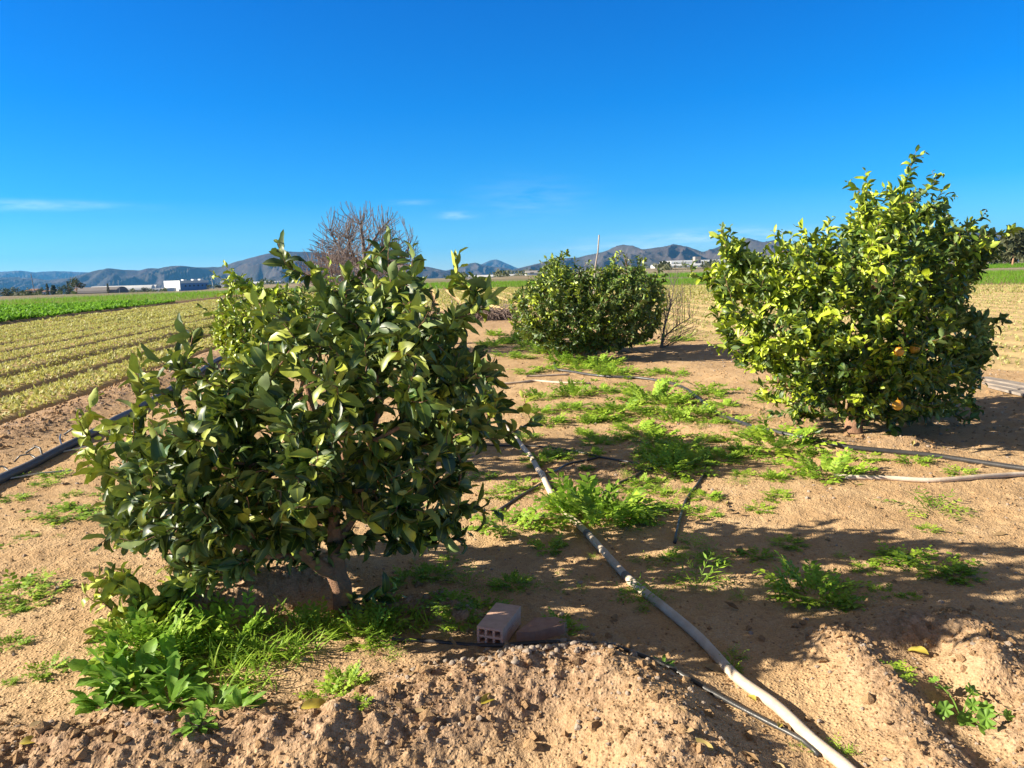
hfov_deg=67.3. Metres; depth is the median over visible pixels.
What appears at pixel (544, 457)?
weed tuft
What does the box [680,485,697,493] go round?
weed tuft
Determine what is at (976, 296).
sparse seedlings
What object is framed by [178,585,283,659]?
weed tuft
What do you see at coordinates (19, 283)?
hill
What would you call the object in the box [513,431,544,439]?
weed tuft
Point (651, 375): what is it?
weed tuft
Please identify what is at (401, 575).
weed tuft
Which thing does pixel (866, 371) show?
citrus tree
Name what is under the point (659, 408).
weed tuft
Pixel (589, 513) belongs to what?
weed tuft
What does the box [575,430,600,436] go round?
weed tuft
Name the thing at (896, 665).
weed tuft
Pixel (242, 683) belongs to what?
grass tuft
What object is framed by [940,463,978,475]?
weed tuft
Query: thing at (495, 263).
mountain range
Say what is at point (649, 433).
weed tuft
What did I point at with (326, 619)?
weed tuft
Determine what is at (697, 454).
weed tuft
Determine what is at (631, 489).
weed tuft
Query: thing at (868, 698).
soil clods
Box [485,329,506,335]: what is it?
weed tuft
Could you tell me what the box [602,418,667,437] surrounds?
weed tuft
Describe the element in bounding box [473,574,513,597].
weed tuft
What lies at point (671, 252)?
mountain range
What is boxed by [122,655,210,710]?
broadleaf weed
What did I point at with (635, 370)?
weed tuft
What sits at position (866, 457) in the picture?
weed tuft
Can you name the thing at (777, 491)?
weed tuft
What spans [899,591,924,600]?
weed tuft
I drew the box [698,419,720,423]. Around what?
weed tuft
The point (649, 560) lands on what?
weed tuft
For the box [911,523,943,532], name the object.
weed tuft
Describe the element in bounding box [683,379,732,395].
weed tuft
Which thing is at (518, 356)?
weed tuft
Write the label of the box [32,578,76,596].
weed tuft
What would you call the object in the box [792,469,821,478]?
weed tuft
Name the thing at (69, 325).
young lettuce
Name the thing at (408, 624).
grass tuft
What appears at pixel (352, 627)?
weed tuft
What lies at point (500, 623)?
hollow brick
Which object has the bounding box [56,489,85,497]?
weed tuft
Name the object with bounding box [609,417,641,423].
weed tuft
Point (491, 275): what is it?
greenhouse
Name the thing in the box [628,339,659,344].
weed tuft
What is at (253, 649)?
grass tuft
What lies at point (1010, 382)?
board
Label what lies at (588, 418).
weed tuft
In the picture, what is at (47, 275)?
mountain range
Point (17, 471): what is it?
irrigation pipe
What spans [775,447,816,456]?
weed tuft
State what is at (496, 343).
weed tuft
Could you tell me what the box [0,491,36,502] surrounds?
weed tuft
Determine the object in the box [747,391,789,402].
weed tuft
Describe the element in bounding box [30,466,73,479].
weed tuft
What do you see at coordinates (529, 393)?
weed tuft
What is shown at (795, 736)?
black hose
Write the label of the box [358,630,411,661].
weed tuft
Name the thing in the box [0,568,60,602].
weed tuft
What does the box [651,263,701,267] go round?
greenhouse
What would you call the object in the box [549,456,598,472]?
drip line
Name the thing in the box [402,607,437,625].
weed tuft
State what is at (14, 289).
tree
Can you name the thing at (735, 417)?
weed tuft
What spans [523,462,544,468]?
weed tuft
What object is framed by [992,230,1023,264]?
tree
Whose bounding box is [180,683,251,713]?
broadleaf weed
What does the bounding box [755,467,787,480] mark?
weed tuft
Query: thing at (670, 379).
weed tuft
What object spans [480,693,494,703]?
fallen leaf
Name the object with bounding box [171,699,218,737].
broadleaf weed
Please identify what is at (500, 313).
brush pile
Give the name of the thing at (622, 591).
weed tuft
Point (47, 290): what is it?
tree
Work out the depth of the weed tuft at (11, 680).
3.11 m
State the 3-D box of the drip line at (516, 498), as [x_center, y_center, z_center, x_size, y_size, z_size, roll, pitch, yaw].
[0.049,0.791,5.405,0.049,0.052,0.733,3,10,30]
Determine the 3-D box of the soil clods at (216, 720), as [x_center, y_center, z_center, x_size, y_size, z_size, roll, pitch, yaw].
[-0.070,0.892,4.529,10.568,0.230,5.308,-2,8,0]
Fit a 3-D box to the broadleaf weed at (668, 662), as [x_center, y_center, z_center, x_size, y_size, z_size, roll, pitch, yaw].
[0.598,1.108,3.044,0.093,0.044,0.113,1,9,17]
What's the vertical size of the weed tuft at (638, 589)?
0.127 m
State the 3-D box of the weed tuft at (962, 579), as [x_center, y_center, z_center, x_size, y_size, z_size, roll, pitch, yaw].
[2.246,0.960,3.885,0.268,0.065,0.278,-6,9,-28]
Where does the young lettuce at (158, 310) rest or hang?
on the ground
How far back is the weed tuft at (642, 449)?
6.64 m
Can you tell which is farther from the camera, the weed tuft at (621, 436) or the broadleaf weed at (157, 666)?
the weed tuft at (621, 436)
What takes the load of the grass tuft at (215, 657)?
on the ground
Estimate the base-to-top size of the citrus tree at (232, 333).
1.784 m
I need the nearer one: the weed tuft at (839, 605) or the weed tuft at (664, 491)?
the weed tuft at (839, 605)
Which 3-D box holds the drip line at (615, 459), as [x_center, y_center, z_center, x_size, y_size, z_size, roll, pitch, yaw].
[0.254,0.596,6.895,2.047,0.040,0.302,3,10,30]
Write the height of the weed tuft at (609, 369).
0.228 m
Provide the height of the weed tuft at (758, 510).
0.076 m
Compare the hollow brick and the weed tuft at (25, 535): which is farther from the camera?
the weed tuft at (25, 535)
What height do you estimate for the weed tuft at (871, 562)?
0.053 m
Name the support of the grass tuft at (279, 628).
on the ground
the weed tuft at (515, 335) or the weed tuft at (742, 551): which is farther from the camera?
the weed tuft at (515, 335)
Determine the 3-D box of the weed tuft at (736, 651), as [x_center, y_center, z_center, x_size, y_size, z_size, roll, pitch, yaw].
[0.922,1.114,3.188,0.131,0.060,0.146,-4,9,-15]
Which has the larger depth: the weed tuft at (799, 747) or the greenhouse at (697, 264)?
the greenhouse at (697, 264)
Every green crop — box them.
[0,268,1023,304]
[0,299,174,321]
[593,262,1023,278]
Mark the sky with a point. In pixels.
(135, 134)
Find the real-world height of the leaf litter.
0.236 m
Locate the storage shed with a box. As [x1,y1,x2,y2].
[152,288,176,291]
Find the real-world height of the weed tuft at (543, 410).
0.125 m
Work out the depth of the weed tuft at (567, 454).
6.68 m
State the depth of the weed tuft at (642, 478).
5.75 m
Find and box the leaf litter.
[7,398,1023,767]
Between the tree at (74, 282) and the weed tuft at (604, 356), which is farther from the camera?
the tree at (74, 282)
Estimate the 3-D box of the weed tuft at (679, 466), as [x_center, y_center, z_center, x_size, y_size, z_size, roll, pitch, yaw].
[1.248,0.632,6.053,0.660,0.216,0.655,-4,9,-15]
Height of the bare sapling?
1.693 m
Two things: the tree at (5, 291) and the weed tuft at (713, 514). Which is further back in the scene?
the tree at (5, 291)
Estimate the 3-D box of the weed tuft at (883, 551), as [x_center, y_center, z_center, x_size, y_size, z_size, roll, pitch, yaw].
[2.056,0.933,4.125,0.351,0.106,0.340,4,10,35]
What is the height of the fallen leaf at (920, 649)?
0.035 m
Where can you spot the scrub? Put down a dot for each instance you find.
(664, 265)
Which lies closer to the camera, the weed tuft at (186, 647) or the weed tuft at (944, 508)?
the weed tuft at (186, 647)
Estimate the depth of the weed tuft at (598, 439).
7.20 m
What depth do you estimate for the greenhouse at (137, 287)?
754.22 m
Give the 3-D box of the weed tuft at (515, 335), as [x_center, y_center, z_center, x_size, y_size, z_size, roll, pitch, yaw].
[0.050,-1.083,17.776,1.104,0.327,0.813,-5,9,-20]
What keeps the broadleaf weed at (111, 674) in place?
on the ground
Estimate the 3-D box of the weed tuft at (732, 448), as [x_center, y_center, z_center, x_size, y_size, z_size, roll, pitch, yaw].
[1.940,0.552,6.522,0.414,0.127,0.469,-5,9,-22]
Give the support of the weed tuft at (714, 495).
on the ground
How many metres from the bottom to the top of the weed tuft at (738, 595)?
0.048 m
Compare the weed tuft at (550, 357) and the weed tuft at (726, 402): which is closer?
the weed tuft at (726, 402)
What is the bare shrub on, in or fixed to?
on the ground
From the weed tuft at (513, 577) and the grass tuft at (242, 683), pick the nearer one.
the grass tuft at (242, 683)
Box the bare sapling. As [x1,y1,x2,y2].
[658,266,705,347]
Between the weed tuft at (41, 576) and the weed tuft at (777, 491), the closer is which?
the weed tuft at (41, 576)
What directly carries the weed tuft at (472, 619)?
on the ground
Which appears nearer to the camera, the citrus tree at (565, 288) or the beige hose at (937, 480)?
the beige hose at (937, 480)
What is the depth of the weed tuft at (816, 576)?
3.79 m
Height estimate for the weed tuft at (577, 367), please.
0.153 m
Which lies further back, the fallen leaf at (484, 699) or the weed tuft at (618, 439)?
the weed tuft at (618, 439)
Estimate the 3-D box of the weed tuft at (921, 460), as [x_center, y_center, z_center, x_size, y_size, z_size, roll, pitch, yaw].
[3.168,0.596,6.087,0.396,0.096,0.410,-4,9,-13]
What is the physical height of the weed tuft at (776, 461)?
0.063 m
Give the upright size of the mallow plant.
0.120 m
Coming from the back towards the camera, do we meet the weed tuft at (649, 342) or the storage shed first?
the storage shed
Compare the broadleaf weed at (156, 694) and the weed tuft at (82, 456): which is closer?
the broadleaf weed at (156, 694)
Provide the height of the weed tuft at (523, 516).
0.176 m
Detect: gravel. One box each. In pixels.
[398,638,657,677]
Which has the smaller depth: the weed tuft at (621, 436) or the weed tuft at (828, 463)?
the weed tuft at (828, 463)
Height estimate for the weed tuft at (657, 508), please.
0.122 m
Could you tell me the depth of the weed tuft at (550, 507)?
4.99 m
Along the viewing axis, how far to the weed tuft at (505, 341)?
17.10 m
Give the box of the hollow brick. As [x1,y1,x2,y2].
[477,602,520,642]
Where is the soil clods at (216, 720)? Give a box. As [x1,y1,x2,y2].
[0,430,1023,767]
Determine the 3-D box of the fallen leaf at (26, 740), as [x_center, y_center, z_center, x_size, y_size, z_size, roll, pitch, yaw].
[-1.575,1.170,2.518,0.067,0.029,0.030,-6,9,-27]
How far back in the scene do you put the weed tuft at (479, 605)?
3.71 m
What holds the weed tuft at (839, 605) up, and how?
on the ground
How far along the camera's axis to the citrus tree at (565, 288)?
13.41 m
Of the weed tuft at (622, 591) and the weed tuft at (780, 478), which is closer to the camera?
the weed tuft at (622, 591)
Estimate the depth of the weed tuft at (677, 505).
5.22 m
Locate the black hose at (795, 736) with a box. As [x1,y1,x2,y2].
[392,637,821,756]
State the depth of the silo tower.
889.58 m
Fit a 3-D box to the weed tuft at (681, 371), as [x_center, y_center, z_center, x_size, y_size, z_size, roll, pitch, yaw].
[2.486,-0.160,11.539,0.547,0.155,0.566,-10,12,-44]
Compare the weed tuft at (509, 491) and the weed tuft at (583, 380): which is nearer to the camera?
the weed tuft at (509, 491)
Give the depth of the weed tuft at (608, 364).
12.32 m
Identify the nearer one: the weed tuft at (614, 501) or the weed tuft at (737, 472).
the weed tuft at (614, 501)
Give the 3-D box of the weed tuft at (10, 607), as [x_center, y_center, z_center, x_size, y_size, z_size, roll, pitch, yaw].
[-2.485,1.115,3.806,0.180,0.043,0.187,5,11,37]
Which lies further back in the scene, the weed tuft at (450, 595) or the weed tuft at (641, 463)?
the weed tuft at (641, 463)
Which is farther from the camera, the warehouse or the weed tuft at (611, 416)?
the warehouse
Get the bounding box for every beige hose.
[473,380,590,384]
[526,373,568,376]
[834,472,1023,482]
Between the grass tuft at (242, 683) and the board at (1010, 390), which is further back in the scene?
the board at (1010, 390)
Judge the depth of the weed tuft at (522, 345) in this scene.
15.85 m
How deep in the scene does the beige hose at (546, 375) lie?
11.65 m
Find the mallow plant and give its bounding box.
[927,675,1014,735]
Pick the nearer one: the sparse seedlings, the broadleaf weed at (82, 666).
the broadleaf weed at (82, 666)
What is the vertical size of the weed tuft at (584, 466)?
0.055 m
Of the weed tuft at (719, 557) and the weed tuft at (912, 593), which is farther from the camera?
the weed tuft at (719, 557)
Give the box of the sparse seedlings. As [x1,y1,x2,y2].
[545,292,1023,367]
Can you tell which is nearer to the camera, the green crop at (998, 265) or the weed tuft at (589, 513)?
the weed tuft at (589, 513)
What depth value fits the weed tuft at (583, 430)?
7.64 m
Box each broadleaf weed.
[66,677,133,714]
[67,630,159,690]
[73,638,157,704]
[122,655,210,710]
[140,633,209,690]
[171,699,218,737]
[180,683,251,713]
[210,686,267,713]
[653,654,675,665]
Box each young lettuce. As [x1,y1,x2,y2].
[0,315,249,419]
[27,283,1023,323]
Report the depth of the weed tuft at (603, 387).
9.93 m
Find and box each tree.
[0,288,13,295]
[10,287,19,293]
[45,283,49,294]
[50,285,56,294]
[56,285,65,293]
[63,285,74,293]
[68,277,85,291]
[69,224,543,643]
[196,256,451,459]
[308,201,421,281]
[507,249,669,359]
[684,145,1023,436]
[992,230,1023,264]
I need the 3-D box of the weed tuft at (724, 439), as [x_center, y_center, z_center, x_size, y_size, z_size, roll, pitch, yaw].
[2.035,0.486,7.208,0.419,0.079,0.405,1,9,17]
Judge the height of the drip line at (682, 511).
0.038 m
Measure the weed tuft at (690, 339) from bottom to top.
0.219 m
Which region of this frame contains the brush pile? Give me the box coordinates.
[447,296,535,320]
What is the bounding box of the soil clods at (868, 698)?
[0,352,1023,767]
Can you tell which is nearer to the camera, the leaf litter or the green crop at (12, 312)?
the leaf litter
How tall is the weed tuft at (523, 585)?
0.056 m
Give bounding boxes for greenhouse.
[73,286,128,293]
[96,285,158,291]
[253,281,281,283]
[468,274,525,276]
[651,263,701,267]
[662,259,724,263]
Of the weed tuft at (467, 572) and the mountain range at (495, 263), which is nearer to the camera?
the weed tuft at (467, 572)
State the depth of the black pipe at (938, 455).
6.37 m
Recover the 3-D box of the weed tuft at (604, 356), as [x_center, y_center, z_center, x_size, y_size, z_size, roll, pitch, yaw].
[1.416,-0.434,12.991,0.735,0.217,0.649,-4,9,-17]
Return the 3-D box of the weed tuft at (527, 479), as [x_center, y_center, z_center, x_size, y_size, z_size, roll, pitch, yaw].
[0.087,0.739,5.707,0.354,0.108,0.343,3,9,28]
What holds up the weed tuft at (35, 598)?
on the ground
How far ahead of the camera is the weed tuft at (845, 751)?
2.55 m
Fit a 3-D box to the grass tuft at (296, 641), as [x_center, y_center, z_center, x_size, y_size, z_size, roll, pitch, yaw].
[-0.935,1.090,3.294,0.448,0.140,0.378,-6,10,-29]
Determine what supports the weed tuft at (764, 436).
on the ground
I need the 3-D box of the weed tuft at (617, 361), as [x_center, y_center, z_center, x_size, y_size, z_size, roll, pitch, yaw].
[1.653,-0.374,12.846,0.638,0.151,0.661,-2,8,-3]
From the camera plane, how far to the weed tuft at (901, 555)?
4.04 m
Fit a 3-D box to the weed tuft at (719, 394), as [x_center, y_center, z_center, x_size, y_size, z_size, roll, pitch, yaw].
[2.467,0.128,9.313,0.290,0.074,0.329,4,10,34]
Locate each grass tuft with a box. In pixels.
[157,628,256,680]
[178,649,285,697]
[193,618,320,677]
[231,597,314,642]
[244,609,341,668]
[353,596,441,650]
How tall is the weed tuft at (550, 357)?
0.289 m
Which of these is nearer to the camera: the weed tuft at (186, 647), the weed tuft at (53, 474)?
the weed tuft at (186, 647)
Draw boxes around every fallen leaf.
[19,735,34,743]
[301,698,325,708]
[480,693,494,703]
[747,695,755,700]
[908,646,928,653]
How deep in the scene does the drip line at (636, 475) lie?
5.86 m
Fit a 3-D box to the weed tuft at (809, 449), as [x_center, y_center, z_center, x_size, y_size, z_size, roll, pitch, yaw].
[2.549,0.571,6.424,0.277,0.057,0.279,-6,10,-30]
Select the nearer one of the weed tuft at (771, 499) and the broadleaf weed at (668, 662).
the broadleaf weed at (668, 662)
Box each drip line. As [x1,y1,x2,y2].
[455,444,642,464]
[492,482,542,513]
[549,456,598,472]
[602,467,652,493]
[673,471,705,543]
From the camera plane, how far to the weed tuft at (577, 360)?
12.99 m
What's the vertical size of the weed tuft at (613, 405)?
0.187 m
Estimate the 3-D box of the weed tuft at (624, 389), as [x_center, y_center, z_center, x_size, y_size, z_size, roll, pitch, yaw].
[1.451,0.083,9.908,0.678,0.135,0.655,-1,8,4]
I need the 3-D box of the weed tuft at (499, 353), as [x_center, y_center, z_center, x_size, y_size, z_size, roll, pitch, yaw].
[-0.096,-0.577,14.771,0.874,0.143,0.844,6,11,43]
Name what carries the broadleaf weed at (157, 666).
on the ground
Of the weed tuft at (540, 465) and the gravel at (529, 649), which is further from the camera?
the weed tuft at (540, 465)
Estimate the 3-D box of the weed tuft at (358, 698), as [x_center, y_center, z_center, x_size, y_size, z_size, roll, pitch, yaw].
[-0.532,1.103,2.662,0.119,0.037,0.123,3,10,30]
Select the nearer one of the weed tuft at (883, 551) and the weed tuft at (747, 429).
the weed tuft at (883, 551)
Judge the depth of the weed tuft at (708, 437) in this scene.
7.15 m
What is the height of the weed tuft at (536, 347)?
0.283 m
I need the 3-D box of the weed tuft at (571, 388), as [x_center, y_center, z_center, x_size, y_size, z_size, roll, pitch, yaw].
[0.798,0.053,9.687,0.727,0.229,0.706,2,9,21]
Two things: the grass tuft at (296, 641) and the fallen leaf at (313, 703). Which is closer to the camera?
the fallen leaf at (313, 703)
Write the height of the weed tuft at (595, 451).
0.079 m
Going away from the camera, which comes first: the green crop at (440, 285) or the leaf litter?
the leaf litter
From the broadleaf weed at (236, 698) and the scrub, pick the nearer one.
the broadleaf weed at (236, 698)
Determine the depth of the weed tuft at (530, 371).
12.05 m
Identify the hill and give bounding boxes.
[0,277,67,295]
[446,263,511,274]
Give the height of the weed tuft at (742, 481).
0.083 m
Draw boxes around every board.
[982,381,1023,390]
[984,376,1023,386]
[988,385,1023,396]
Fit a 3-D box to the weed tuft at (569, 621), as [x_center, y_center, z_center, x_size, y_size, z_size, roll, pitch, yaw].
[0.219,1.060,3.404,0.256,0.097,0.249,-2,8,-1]
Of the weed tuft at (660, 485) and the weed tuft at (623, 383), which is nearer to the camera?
the weed tuft at (660, 485)
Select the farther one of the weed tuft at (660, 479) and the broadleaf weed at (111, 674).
the weed tuft at (660, 479)
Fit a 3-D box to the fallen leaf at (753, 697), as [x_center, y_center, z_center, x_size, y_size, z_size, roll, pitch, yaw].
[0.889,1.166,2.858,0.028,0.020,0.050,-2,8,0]
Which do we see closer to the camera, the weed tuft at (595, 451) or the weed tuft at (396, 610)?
the weed tuft at (396, 610)
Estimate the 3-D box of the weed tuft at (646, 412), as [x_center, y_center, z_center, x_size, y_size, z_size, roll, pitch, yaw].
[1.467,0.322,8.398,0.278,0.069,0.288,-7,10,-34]
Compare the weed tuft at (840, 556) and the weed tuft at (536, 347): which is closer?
the weed tuft at (840, 556)
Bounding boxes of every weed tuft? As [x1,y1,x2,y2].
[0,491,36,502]
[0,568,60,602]
[0,599,32,616]
[0,627,37,651]
[1,675,20,686]
[7,593,56,611]
[11,530,39,542]
[17,651,71,682]
[19,499,104,526]
[24,566,50,581]
[26,478,61,487]
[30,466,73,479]
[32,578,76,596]
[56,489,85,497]
[73,445,110,459]
[86,598,213,694]
[87,588,204,660]
[89,492,103,499]
[138,610,237,664]
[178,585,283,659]
[281,595,346,640]
[293,663,358,700]
[318,602,413,651]
[322,659,370,690]
[350,690,375,709]
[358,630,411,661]
[361,592,409,616]
[388,565,432,587]
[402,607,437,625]
[406,561,455,583]
[417,586,477,618]
[437,553,459,564]
[438,607,482,632]
[443,559,485,589]
[462,501,552,538]
[463,593,513,615]
[467,471,505,481]
[473,337,504,347]
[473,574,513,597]
[484,483,525,500]
[484,569,535,591]
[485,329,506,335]
[485,335,516,343]
[490,349,520,356]
[498,330,522,342]
[500,473,541,489]
[504,352,538,358]
[507,365,546,374]
[513,338,539,349]
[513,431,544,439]
[515,402,561,413]
[515,577,555,594]
[518,342,551,353]
[518,387,561,400]
[518,445,576,463]
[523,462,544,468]
[525,468,675,534]
[525,528,570,556]
[526,411,570,427]
[534,364,567,371]
[534,481,608,526]
[542,347,582,363]
[542,606,588,635]
[545,446,580,459]
[547,377,600,396]
[552,400,583,406]
[552,400,585,413]
[556,353,599,366]
[557,360,597,371]
[567,406,629,423]
[572,379,586,384]
[573,410,609,424]
[575,428,592,433]
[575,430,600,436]
[575,479,667,523]
[576,433,618,446]
[577,464,592,471]
[578,352,614,363]
[578,413,601,424]
[581,395,657,416]
[582,446,606,458]
[587,360,636,375]
[588,382,620,394]
[591,360,621,369]
[593,408,616,415]
[595,356,626,364]
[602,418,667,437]
[606,383,650,393]
[608,573,679,613]
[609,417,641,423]
[610,433,629,439]
[611,376,682,405]
[611,436,624,442]
[613,381,628,385]
[613,479,650,493]
[614,468,631,477]
[616,584,660,601]
[617,365,640,372]
[617,496,671,519]
[620,457,651,471]
[623,424,685,444]
[624,436,694,458]
[624,472,655,485]
[625,550,668,569]
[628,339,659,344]
[633,444,720,480]
[635,408,659,414]
[638,446,662,454]
[640,371,656,376]
[640,387,697,408]
[644,488,674,497]
[652,475,668,484]
[652,479,671,490]
[653,366,669,374]
[653,406,669,412]
[653,433,720,450]
[655,402,700,421]
[657,497,694,512]
[657,546,692,562]
[658,444,725,471]
[659,486,683,497]
[661,368,691,375]
[661,377,680,381]
[661,542,741,590]
[668,418,680,423]
[670,334,699,341]
[674,529,718,551]
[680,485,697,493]
[680,503,724,520]
[682,400,725,418]
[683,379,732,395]
[685,431,721,442]
[688,488,724,501]
[689,548,734,567]
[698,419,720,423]
[699,445,747,464]
[701,432,719,440]
[705,391,726,398]
[705,397,739,407]
[710,431,741,441]
[711,411,753,424]
[719,439,771,459]
[719,643,749,666]
[719,654,744,673]
[721,416,846,460]
[725,589,753,600]
[726,468,757,477]
[727,473,754,484]
[730,545,776,562]
[739,424,772,435]
[742,499,776,513]
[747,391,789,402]
[748,550,881,611]
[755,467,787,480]
[758,489,792,503]
[760,457,785,464]
[764,486,793,498]
[766,472,794,483]
[766,532,811,551]
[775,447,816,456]
[779,447,877,485]
[785,740,813,752]
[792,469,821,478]
[804,447,834,458]
[812,732,862,757]
[815,585,858,612]
[831,548,849,560]
[847,448,888,462]
[849,558,886,576]
[861,582,906,598]
[863,539,928,568]
[874,486,979,520]
[877,545,988,579]
[879,659,917,684]
[891,455,942,466]
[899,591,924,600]
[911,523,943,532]
[926,560,988,587]
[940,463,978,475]
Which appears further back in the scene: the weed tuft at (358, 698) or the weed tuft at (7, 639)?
the weed tuft at (7, 639)
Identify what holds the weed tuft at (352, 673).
on the ground
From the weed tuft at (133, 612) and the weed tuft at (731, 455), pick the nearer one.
the weed tuft at (133, 612)
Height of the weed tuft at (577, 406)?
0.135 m
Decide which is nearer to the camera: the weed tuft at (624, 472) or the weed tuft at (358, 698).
the weed tuft at (358, 698)
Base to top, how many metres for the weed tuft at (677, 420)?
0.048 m
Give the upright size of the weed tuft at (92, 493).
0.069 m
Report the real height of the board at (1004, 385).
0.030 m
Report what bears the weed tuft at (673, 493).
on the ground
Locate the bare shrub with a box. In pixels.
[295,237,418,295]
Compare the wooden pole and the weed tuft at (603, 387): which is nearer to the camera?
the weed tuft at (603, 387)
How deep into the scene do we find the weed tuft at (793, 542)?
4.47 m
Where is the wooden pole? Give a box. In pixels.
[591,235,599,315]
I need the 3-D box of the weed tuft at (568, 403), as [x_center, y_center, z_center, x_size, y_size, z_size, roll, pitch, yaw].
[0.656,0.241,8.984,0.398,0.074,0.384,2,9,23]
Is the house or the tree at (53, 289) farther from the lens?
the tree at (53, 289)
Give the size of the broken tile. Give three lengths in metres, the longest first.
0.240 x 0.115 x 0.062 m
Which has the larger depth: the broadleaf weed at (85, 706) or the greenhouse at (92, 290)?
the greenhouse at (92, 290)
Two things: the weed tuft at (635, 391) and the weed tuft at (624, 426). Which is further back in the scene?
the weed tuft at (635, 391)
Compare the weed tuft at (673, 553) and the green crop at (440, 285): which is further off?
the green crop at (440, 285)
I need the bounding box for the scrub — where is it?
[1,259,1017,295]
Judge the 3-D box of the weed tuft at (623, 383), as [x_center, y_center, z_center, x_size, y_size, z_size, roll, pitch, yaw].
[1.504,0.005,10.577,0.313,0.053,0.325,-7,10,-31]
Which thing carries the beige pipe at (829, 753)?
on the ground
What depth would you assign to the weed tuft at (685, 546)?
4.46 m
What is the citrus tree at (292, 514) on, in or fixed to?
on the ground
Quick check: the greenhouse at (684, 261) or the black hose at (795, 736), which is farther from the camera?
the greenhouse at (684, 261)
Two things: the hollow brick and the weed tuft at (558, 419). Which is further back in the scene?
the weed tuft at (558, 419)
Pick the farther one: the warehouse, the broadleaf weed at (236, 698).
the warehouse
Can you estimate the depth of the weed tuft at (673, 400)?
8.90 m
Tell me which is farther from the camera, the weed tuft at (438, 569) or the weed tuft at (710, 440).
the weed tuft at (710, 440)
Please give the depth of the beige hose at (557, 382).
10.94 m
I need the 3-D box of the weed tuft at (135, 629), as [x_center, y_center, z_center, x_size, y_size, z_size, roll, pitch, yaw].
[-1.613,1.066,3.406,0.483,0.236,0.479,-5,9,-23]
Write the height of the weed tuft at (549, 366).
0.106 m
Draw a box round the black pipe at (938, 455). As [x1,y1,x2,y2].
[553,362,1023,470]
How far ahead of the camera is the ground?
3.71 m
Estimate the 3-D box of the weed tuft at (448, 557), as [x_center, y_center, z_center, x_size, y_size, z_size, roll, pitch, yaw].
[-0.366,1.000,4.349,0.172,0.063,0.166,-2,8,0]
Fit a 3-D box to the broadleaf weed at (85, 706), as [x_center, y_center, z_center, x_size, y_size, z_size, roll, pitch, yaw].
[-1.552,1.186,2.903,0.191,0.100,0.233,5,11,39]
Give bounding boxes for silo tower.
[693,257,700,263]
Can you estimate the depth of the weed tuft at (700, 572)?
3.96 m
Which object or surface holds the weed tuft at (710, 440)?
on the ground
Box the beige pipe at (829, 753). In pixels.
[506,425,856,767]
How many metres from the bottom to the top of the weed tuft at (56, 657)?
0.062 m
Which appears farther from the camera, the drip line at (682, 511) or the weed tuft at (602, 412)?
the weed tuft at (602, 412)
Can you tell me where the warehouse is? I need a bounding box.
[164,279,208,290]
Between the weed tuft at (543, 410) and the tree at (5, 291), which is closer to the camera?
the weed tuft at (543, 410)
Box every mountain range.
[0,271,88,279]
[51,251,468,292]
[481,260,516,269]
[511,232,1018,273]
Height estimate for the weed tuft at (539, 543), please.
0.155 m
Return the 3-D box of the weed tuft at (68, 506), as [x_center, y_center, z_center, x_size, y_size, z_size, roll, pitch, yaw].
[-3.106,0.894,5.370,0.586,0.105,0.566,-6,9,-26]
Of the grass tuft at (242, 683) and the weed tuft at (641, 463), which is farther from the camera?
the weed tuft at (641, 463)
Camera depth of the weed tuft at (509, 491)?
5.55 m
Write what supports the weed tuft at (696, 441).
on the ground
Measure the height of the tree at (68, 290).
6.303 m
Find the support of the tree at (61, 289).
on the ground
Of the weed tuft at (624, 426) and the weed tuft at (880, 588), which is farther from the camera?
the weed tuft at (624, 426)
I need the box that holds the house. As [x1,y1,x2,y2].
[525,270,538,274]
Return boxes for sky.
[0,0,1023,271]
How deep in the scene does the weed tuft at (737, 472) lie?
5.94 m
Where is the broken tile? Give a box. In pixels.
[516,617,567,641]
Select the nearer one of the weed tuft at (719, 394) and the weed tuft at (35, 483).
the weed tuft at (35, 483)
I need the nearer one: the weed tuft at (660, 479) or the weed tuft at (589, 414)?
the weed tuft at (660, 479)
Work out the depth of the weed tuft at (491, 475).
6.10 m
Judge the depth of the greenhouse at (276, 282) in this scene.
923.23 m
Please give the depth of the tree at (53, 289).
385.61 m
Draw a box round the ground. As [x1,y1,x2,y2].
[0,262,1023,767]
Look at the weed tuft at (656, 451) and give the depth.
6.63 m
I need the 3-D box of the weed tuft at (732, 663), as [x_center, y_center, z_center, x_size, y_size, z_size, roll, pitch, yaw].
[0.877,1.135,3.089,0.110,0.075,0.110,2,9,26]
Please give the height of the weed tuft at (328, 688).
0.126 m
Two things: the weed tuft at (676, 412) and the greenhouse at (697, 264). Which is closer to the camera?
the weed tuft at (676, 412)
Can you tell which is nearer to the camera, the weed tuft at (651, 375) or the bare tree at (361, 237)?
the weed tuft at (651, 375)
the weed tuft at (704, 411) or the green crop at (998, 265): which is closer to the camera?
the weed tuft at (704, 411)
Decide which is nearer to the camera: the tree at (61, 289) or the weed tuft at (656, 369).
the weed tuft at (656, 369)
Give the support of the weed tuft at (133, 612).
on the ground
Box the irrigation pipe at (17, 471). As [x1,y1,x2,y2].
[0,356,222,483]

